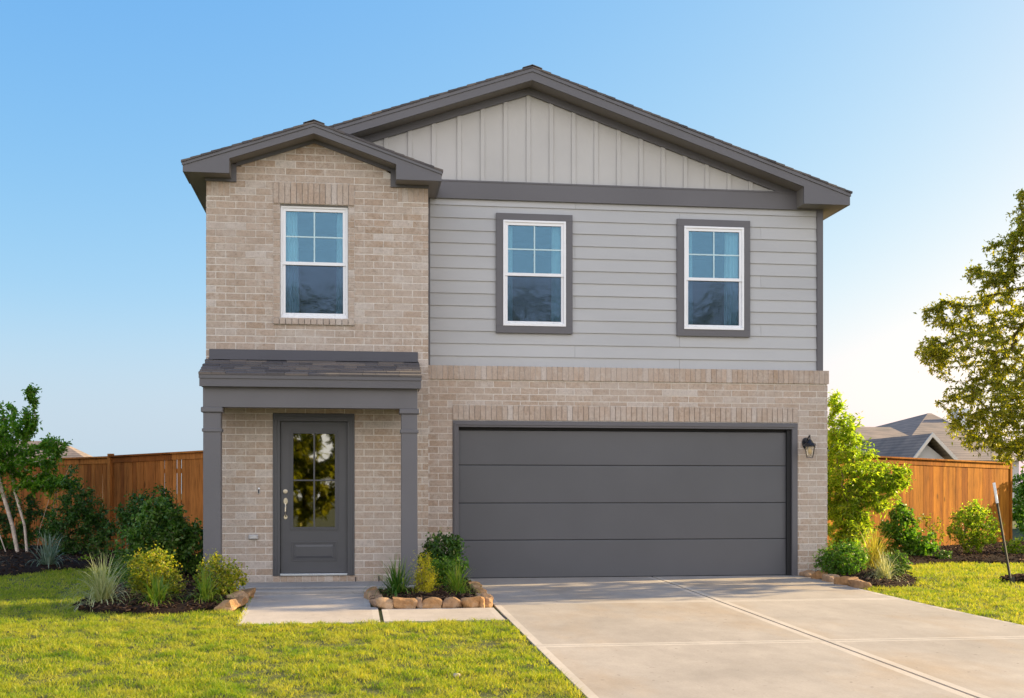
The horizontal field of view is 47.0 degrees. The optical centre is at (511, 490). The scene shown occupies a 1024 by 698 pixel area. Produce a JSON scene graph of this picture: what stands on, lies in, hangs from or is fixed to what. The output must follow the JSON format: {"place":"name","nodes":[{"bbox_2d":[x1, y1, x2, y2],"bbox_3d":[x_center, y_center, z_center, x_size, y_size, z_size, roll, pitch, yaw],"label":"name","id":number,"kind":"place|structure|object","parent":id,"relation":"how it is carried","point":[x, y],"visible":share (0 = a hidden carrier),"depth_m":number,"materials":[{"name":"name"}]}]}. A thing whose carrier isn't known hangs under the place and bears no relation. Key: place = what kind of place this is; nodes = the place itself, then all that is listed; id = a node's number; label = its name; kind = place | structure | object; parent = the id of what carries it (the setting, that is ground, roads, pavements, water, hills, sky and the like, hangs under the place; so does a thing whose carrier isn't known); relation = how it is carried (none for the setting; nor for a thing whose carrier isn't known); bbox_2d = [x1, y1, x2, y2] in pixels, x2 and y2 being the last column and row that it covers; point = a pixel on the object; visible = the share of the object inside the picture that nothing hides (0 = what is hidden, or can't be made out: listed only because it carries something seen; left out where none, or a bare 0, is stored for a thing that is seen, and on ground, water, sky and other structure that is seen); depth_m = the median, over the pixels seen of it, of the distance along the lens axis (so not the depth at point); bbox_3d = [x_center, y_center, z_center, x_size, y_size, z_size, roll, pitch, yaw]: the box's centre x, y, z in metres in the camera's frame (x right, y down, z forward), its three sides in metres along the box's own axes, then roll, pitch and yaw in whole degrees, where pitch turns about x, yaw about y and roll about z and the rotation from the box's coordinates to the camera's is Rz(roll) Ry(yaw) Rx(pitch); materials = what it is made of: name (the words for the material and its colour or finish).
{"place":"outdoors","nodes":[
{"label":"outdoors","id":0,"kind":"place"},
{"bbox_2d":[6,441,92,477],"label":"neighbouring house","id":1,"kind":"structure","parent":0,"point":[73,452],"depth_m":59.22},
{"bbox_2d":[0,566,251,623],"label":"grass","id":2,"kind":"structure","parent":0,"point":[65,576],"depth_m":13.81,"materials":[{"name":"green plant"}]},
{"bbox_2d":[0,614,586,697],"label":"grass","id":3,"kind":"structure","parent":0,"point":[175,690],"depth_m":9.75,"materials":[{"name":"green plant"}]},
{"bbox_2d":[0,494,1023,697],"bbox_3d":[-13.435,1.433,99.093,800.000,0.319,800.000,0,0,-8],"label":"ground","id":4,"kind":"structure","parent":0,"point":[490,644],"depth_m":9.99,"materials":[{"name":"plant"}]},
{"bbox_2d":[0,456,106,548],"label":"fence","id":5,"kind":"object","parent":4,"relation":"on","point":[92,471],"visible":0.31,"depth_m":24.96,"materials":[{"name":"brown wood"}]},
{"bbox_2d":[0,544,132,576],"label":"mulch","id":6,"kind":"object","parent":4,"relation":"on","point":[2,553],"visible":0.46,"depth_m":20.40,"materials":[{"name":"brown wood"}]},
{"bbox_2d":[0,489,51,548],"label":"shrub","id":7,"kind":"object","parent":6,"relation":"on","point":[29,513],"visible":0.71,"depth_m":23.40,"materials":[{"name":"green plant"}]},
{"bbox_2d":[0,383,81,552],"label":"crape myrtle","id":8,"kind":"object","parent":6,"relation":"on","point":[14,458],"visible":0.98,"depth_m":22.18,"materials":[{"name":"green plant"}]},
{"bbox_2d":[20,531,78,570],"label":"ornamental grass","id":9,"kind":"object","parent":6,"relation":"on","point":[48,554],"depth_m":18.86,"materials":[{"name":"green plant"}]},
{"bbox_2d":[33,464,118,555],"bbox_3d":[-7.929,0.419,21.392,1.538,1.835,1.185,0,0,-8],"label":"shrub","id":10,"kind":"object","parent":6,"relation":"on","point":[89,518],"visible":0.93,"depth_m":21.32,"materials":[{"name":"green plant"}]},
{"bbox_2d":[78,554,95,559],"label":"shrub","id":11,"kind":"object","parent":6,"relation":"on","point":[87,557],"visible":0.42,"depth_m":19.80,"materials":[{"name":"green plant"}]},
{"bbox_2d":[85,531,114,557],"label":"shrub","id":12,"kind":"object","parent":6,"relation":"on","point":[106,548],"visible":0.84,"depth_m":20.29,"materials":[{"name":"green plant"}]},
{"bbox_2d":[102,482,186,550],"bbox_3d":[-6.092,0.644,19.558,1.362,1.580,0.907,0,0,-8],"label":"shrub","id":13,"kind":"object","parent":4,"relation":"on","point":[123,516],"visible":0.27,"depth_m":19.43,"materials":[{"name":"green plant"}]},
{"bbox_2d":[73,554,231,615],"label":"mulch","id":14,"kind":"object","parent":4,"relation":"on","point":[138,596],"visible":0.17,"depth_m":13.25,"materials":[{"name":"brown wood"}]},
{"bbox_2d":[59,550,138,610],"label":"ornamental grass","id":15,"kind":"object","parent":14,"relation":"on","point":[103,587],"depth_m":13.23,"materials":[{"name":"green plant"}]},
{"bbox_2d":[106,552,139,581],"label":"shrub","id":16,"kind":"object","parent":14,"relation":"on","point":[127,557],"visible":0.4,"depth_m":15.80,"materials":[{"name":"green plant"}]},
{"bbox_2d":[117,550,155,588],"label":"shrub","id":17,"kind":"object","parent":14,"relation":"on","point":[125,576],"visible":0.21,"depth_m":14.41,"materials":[{"name":"green plant"}]},
{"bbox_2d":[123,540,187,594],"bbox_3d":[-4.186,1.002,13.814,0.797,0.850,0.678,0,0,-8],"label":"shrub","id":18,"kind":"object","parent":14,"relation":"on","point":[149,557],"visible":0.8,"depth_m":13.73,"materials":[{"name":"green plant"}]},
{"bbox_2d":[126,566,184,606],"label":"ornamental grass","id":19,"kind":"object","parent":14,"relation":"on","point":[156,593],"depth_m":13.09,"materials":[{"name":"green plant"}]},
{"bbox_2d":[109,491,202,574],"bbox_3d":[-4.828,0.682,16.243,1.401,1.356,0.910,0,0,-8],"label":"shrub","id":20,"kind":"object","parent":14,"relation":"on","point":[174,521],"visible":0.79,"depth_m":16.13,"materials":[{"name":"green plant"}]},
{"bbox_2d":[179,536,202,572],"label":"shrub","id":21,"kind":"object","parent":14,"relation":"on","point":[198,552],"visible":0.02,"depth_m":16.99,"materials":[{"name":"green plant"}]},
{"bbox_2d":[178,566,235,602],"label":"ornamental grass","id":22,"kind":"object","parent":14,"relation":"on","point":[205,588],"depth_m":13.35,"materials":[{"name":"green plant"}]},
{"bbox_2d":[187,548,248,594],"bbox_3d":[-3.490,1.114,14.006,0.728,0.879,0.601,0,0,-8],"label":"shrub","id":23,"kind":"object","parent":14,"relation":"on","point":[225,579],"visible":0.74,"depth_m":13.92,"materials":[{"name":"green plant"}]},
{"bbox_2d":[234,596,247,606],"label":"edging stone","id":24,"kind":"object","parent":14,"relation":"on","point":[242,600],"visible":0.48,"depth_m":13.44,"materials":[{"name":"brown stone"}]},
{"bbox_2d":[107,450,202,552],"bbox_3d":[-6.557,0.243,22.744,4.402,2.030,0.150,0,0,40],"label":"fence","id":25,"kind":"object","parent":4,"relation":"on","point":[129,472],"visible":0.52,"depth_m":23.04,"materials":[{"name":"brown wood"}]},
{"bbox_2d":[214,599,240,612],"bbox_3d":[-3.167,1.286,13.093,0.220,0.148,0.258,-13,3,22],"label":"edging stone","id":26,"kind":"object","parent":4,"relation":"on","point":[232,605],"visible":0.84,"depth_m":13.01,"materials":[{"name":"beige stone"}]},
{"bbox_2d":[225,590,248,599],"bbox_3d":[-3.238,1.256,13.846,0.218,0.143,0.281,-16,1,25],"label":"edging stone","id":27,"kind":"object","parent":4,"relation":"on","point":[238,593],"visible":0.51,"depth_m":13.82,"materials":[{"name":"brown stone"}]},
{"bbox_2d":[241,588,255,597],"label":"edging stone","id":28,"kind":"object","parent":4,"relation":"on","point":[250,592],"visible":0.48,"depth_m":14.25,"materials":[{"name":"brown stone"}]},
{"bbox_2d":[234,581,415,594],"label":"porch slab","id":29,"kind":"structure","parent":4,"relation":"on","point":[270,588],"depth_m":15.11,"materials":[{"name":"concrete"}]},
{"bbox_2d":[236,594,504,625],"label":"walkway","id":30,"kind":"structure","parent":4,"relation":"on","point":[330,608],"depth_m":12.99,"materials":[{"name":"concrete"}]},
{"bbox_2d":[366,586,376,591],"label":"edging stone","id":31,"kind":"object","parent":30,"relation":"on","point":[373,588],"visible":0.23,"depth_m":14.58,"materials":[{"name":"brown stone"}]},
{"bbox_2d":[364,590,380,599],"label":"edging stone","id":32,"kind":"object","parent":4,"relation":"on","point":[371,593],"visible":0.48,"depth_m":14.14,"materials":[{"name":"brown stone"}]},
{"bbox_2d":[369,594,382,605],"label":"edging stone","id":33,"kind":"object","parent":4,"relation":"on","point":[378,596],"visible":0.37,"depth_m":13.82,"materials":[{"name":"brown stone"}]},
{"bbox_2d":[376,597,393,608],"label":"edging stone","id":34,"kind":"object","parent":4,"relation":"on","point":[384,603],"visible":0.94,"depth_m":13.25,"materials":[{"name":"beige stone"}]},
{"bbox_2d":[393,597,416,608],"bbox_3d":[-1.213,1.282,13.342,0.285,0.165,0.167,0,0,-6],"label":"edging stone","id":35,"kind":"object","parent":4,"relation":"on","point":[404,603],"visible":0.88,"depth_m":13.27,"materials":[{"name":"beige stone"}]},
{"bbox_2d":[416,597,422,608],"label":"edging stone","id":36,"kind":"object","parent":4,"relation":"on","point":[419,603],"visible":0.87,"depth_m":13.29,"materials":[{"name":"beige stone"}]},
{"bbox_2d":[369,578,477,607],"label":"mulch","id":37,"kind":"object","parent":4,"relation":"on","point":[438,592],"visible":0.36,"depth_m":13.98,"materials":[{"name":"brown soil"}]},
{"bbox_2d":[370,599,377,606],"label":"edging stone","id":38,"kind":"object","parent":37,"relation":"on","point":[373,601],"visible":0.37,"depth_m":13.42,"materials":[{"name":"beige stone"}]},
{"bbox_2d":[354,555,430,596],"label":"ornamental grass","id":39,"kind":"object","parent":37,"relation":"on","point":[396,585],"depth_m":14.04,"materials":[{"name":"green plant"}]},
{"bbox_2d":[405,550,441,592],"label":"shrub","id":40,"kind":"object","parent":37,"relation":"on","point":[422,583],"visible":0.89,"depth_m":14.05,"materials":[{"name":"yellow plant"}]},
{"bbox_2d":[418,527,469,581],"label":"shrub","id":41,"kind":"object","parent":37,"relation":"on","point":[450,543],"visible":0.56,"depth_m":15.51,"materials":[{"name":"green plant"}]},
{"bbox_2d":[425,556,466,586],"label":"shrub","id":42,"kind":"object","parent":37,"relation":"on","point":[440,566],"visible":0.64,"depth_m":14.91,"materials":[{"name":"green plant"}]},
{"bbox_2d":[438,561,480,595],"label":"ornamental grass","id":43,"kind":"object","parent":37,"relation":"on","point":[457,585],"depth_m":14.25,"materials":[{"name":"green plant"}]},
{"bbox_2d":[470,581,481,586],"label":"edging stone","id":44,"kind":"object","parent":37,"relation":"on","point":[475,583],"visible":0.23,"depth_m":15.43,"materials":[{"name":"brown stone"}]},
{"bbox_2d":[422,597,442,608],"bbox_3d":[-0.912,1.279,13.386,0.260,0.146,0.176,0,0,-7],"label":"edging stone","id":45,"kind":"object","parent":4,"relation":"on","point":[433,602],"visible":0.89,"depth_m":13.31,"materials":[{"name":"beige stone"}]},
{"bbox_2d":[442,597,462,607],"bbox_3d":[-0.679,1.280,13.416,0.258,0.153,0.174,0,0,-10],"label":"edging stone","id":46,"kind":"object","parent":4,"relation":"on","point":[451,602],"visible":0.94,"depth_m":13.34,"materials":[{"name":"beige stone"}]},
{"bbox_2d":[461,596,481,607],"bbox_3d":[-0.471,1.278,13.438,0.233,0.152,0.175,0,0,-9],"label":"edging stone","id":47,"kind":"object","parent":4,"relation":"on","point":[471,602],"visible":0.96,"depth_m":13.38,"materials":[{"name":"beige stone"}]},
{"bbox_2d":[473,587,486,592],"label":"edging stone","id":48,"kind":"object","parent":4,"relation":"on","point":[480,590],"visible":0.45,"depth_m":14.49,"materials":[{"name":"brown stone"}]},
{"bbox_2d":[478,597,484,607],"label":"edging stone","id":49,"kind":"object","parent":4,"relation":"on","point":[482,603],"visible":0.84,"depth_m":13.39,"materials":[{"name":"beige stone"}]},
{"bbox_2d":[480,592,493,607],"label":"edging stone","id":50,"kind":"object","parent":4,"relation":"on","point":[489,598],"visible":0.75,"depth_m":13.51,"materials":[{"name":"brown stone"}]},
{"bbox_2d":[181,64,852,584],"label":"house","id":51,"kind":"structure","parent":4,"relation":"on","point":[531,320],"depth_m":16.95,"materials":[{"name":"brick"}]},
{"bbox_2d":[248,534,257,538],"bbox_3d":[-3.461,0.615,15.737,0.124,0.062,0.054,0,0,-8],"label":"outlet cover","id":52,"kind":"object","parent":51,"relation":"attached to","point":[253,536],"visible":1,"depth_m":15.71,"materials":[{"name":"grey plastic"}]},
{"bbox_2d":[280,205,347,318],"bbox_3d":[-2.684,-3.042,15.986,0.901,1.711,0.152,0,0,-8],"label":"window","id":53,"kind":"structure","parent":51,"relation":"in","point":[289,257],"depth_m":15.97,"materials":[{"name":"white plastic"}]},
{"bbox_2d":[281,422,346,572],"bbox_3d":[-2.675,0.093,15.905,0.883,2.030,0.119,0,0,-8],"label":"front door","id":54,"kind":"structure","parent":51,"relation":"in","point":[313,455],"depth_m":15.93,"materials":[{"name":"paint"}]},
{"bbox_2d":[503,220,565,326],"bbox_3d":[0.317,-3.079,16.995,0.913,1.716,0.152,0,0,-8],"label":"window","id":55,"kind":"structure","parent":51,"relation":"in","point":[558,276],"depth_m":16.98,"materials":[{"name":"white plastic"}]},
{"bbox_2d":[459,427,785,578],"bbox_3d":[1.680,0.169,17.245,4.957,2.202,0.084,0,0,-8],"label":"garage door","id":56,"kind":"structure","parent":51,"relation":"in","point":[534,502],"depth_m":17.20,"materials":[{"name":"paint"}]},
{"bbox_2d":[684,226,743,329],"bbox_3d":[2.962,-3.075,17.353,0.907,1.712,0.152,0,0,-8],"label":"window","id":57,"kind":"structure","parent":51,"relation":"in","point":[733,286],"depth_m":17.34,"materials":[{"name":"white plastic"}]},
{"bbox_2d":[802,435,815,457],"bbox_3d":[4.381,-0.658,17.349,0.203,0.337,0.270,0,0,-8],"label":"wall lantern","id":58,"kind":"object","parent":51,"relation":"attached to","point":[808,442],"depth_m":17.30,"materials":[{"name":"black metal"}]},
{"bbox_2d":[799,570,815,576],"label":"edging stone","id":59,"kind":"object","parent":4,"relation":"on","point":[806,573],"visible":0.56,"depth_m":17.32,"materials":[{"name":"brown stone"}]},
{"bbox_2d":[811,571,829,578],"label":"edging stone","id":60,"kind":"object","parent":4,"relation":"on","point":[817,575],"visible":0.56,"depth_m":16.89,"materials":[{"name":"brown stone"}]},
{"bbox_2d":[822,574,839,582],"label":"edging stone","id":61,"kind":"object","parent":4,"relation":"on","point":[828,577],"visible":0.48,"depth_m":16.54,"materials":[{"name":"beige stone"}]},
{"bbox_2d":[847,578,871,589],"bbox_3d":[4.663,1.256,15.731,0.232,0.142,0.373,6,1,-22],"label":"edging stone","id":62,"kind":"object","parent":4,"relation":"on","point":[857,583],"visible":0.86,"depth_m":15.64,"materials":[{"name":"brown stone"}]},
{"bbox_2d":[827,454,1011,550],"bbox_3d":[8.303,0.258,24.880,9.535,2.000,0.150,0,0,-41],"label":"fence","id":63,"kind":"object","parent":4,"relation":"on","point":[942,489],"visible":0.38,"depth_m":26.08,"materials":[{"name":"brown wood"}]},
{"bbox_2d":[817,540,1023,589],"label":"mulch","id":64,"kind":"object","parent":4,"relation":"on","point":[983,552],"visible":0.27,"depth_m":20.91,"materials":[{"name":"brown wood"}]},
{"bbox_2d":[812,538,870,574],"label":"shrub","id":65,"kind":"object","parent":64,"relation":"on","point":[834,561],"visible":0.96,"depth_m":16.82,"materials":[{"name":"green plant"}]},
{"bbox_2d":[827,389,915,555],"bbox_3d":[5.891,-0.163,19.851,1.906,3.155,1.155,0,0,-8],"label":"shrub","id":66,"kind":"object","parent":64,"relation":"on","point":[848,505],"visible":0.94,"depth_m":19.69,"materials":[{"name":"green plant"}]},
{"bbox_2d":[850,524,904,569],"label":"ornamental grass","id":67,"kind":"object","parent":64,"relation":"on","point":[874,550],"depth_m":17.65,"materials":[{"name":"yellow plant"}]},
{"bbox_2d":[862,549,909,585],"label":"ornamental grass","id":68,"kind":"object","parent":64,"relation":"on","point":[883,570],"depth_m":16.24,"materials":[{"name":"plant"}]},
{"bbox_2d":[884,549,914,575],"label":"shrub","id":69,"kind":"object","parent":64,"relation":"on","point":[900,555],"visible":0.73,"depth_m":16.79,"materials":[{"name":"green plant"}]},
{"bbox_2d":[873,498,940,555],"bbox_3d":[7.030,0.772,21.003,1.378,1.342,0.761,0,0,-8],"label":"shrub","id":70,"kind":"object","parent":64,"relation":"on","point":[910,543],"visible":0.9,"depth_m":20.92,"materials":[{"name":"green plant"}]},
{"bbox_2d":[911,513,948,543],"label":"shrub","id":71,"kind":"object","parent":64,"relation":"on","point":[942,534],"visible":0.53,"depth_m":22.60,"materials":[{"name":"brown plant"}]},
{"bbox_2d":[935,549,952,558],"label":"shrub","id":72,"kind":"object","parent":64,"relation":"on","point":[946,553],"visible":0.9,"depth_m":20.71,"materials":[{"name":"green plant"}]},
{"bbox_2d":[940,498,1003,553],"bbox_3d":[8.560,0.722,21.854,1.162,1.166,0.960,0,0,-8],"label":"shrub","id":73,"kind":"object","parent":64,"relation":"on","point":[972,522],"visible":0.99,"depth_m":21.75,"materials":[{"name":"green plant"}]},
{"bbox_2d":[1000,536,1023,553],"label":"shrub","id":74,"kind":"object","parent":64,"relation":"on","point":[1012,547],"visible":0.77,"depth_m":21.72,"materials":[{"name":"green plant"}]},
{"bbox_2d":[863,560,1023,623],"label":"grass","id":75,"kind":"structure","parent":4,"relation":"on","point":[991,569],"depth_m":15.42,"materials":[{"name":"green plant"}]},
{"bbox_2d":[913,188,1023,468],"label":"oak tree","id":76,"kind":"object","parent":4,"relation":"on","point":[1008,413],"visible":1,"depth_m":17.16,"materials":[{"name":"green plant"}]},
{"bbox_2d":[992,483,1014,585],"bbox_3d":[6.773,0.663,16.207,0.321,1.556,0.038,0,0,-8],"label":"tree stake","id":77,"kind":"object","parent":4,"relation":"on","point":[1011,579],"visible":0.83,"depth_m":16.20,"materials":[{"name":"wood"}]},
{"bbox_2d":[999,573,1023,583],"bbox_3d":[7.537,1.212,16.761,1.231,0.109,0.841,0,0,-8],"label":"mulch","id":78,"kind":"object","parent":4,"relation":"on","point":[1016,575],"visible":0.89,"depth_m":16.73,"materials":[{"name":"brown wood"}]},
{"bbox_2d":[1012,466,1023,537],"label":"shrub","id":79,"kind":"object","parent":4,"relation":"on","point":[1018,511],"visible":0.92,"depth_m":28.32,"materials":[{"name":"green plant"}]},
{"bbox_2d":[0,0,1023,493],"label":"sky","id":80,"kind":"structure","parent":0,"point":[912,108],"materials":[{"name":"blue"}]},
{"bbox_2d":[468,575,1023,697],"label":"driveway","id":81,"kind":"structure","parent":0,"point":[776,636],"depth_m":11.02,"materials":[{"name":"concrete"}]},
{"bbox_2d":[834,576,859,585],"bbox_3d":[4.583,1.250,16.132,0.237,0.154,0.344,7,-9,-35],"label":"edging stone","id":82,"kind":"object","parent":81,"relation":"on","point":[842,580],"visible":0.53,"depth_m":16.04,"materials":[{"name":"brown stone"}]},
{"bbox_2d":[827,408,1020,510],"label":"neighbouring house","id":83,"kind":"structure","parent":0,"point":[923,436],"depth_m":51.62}
]}

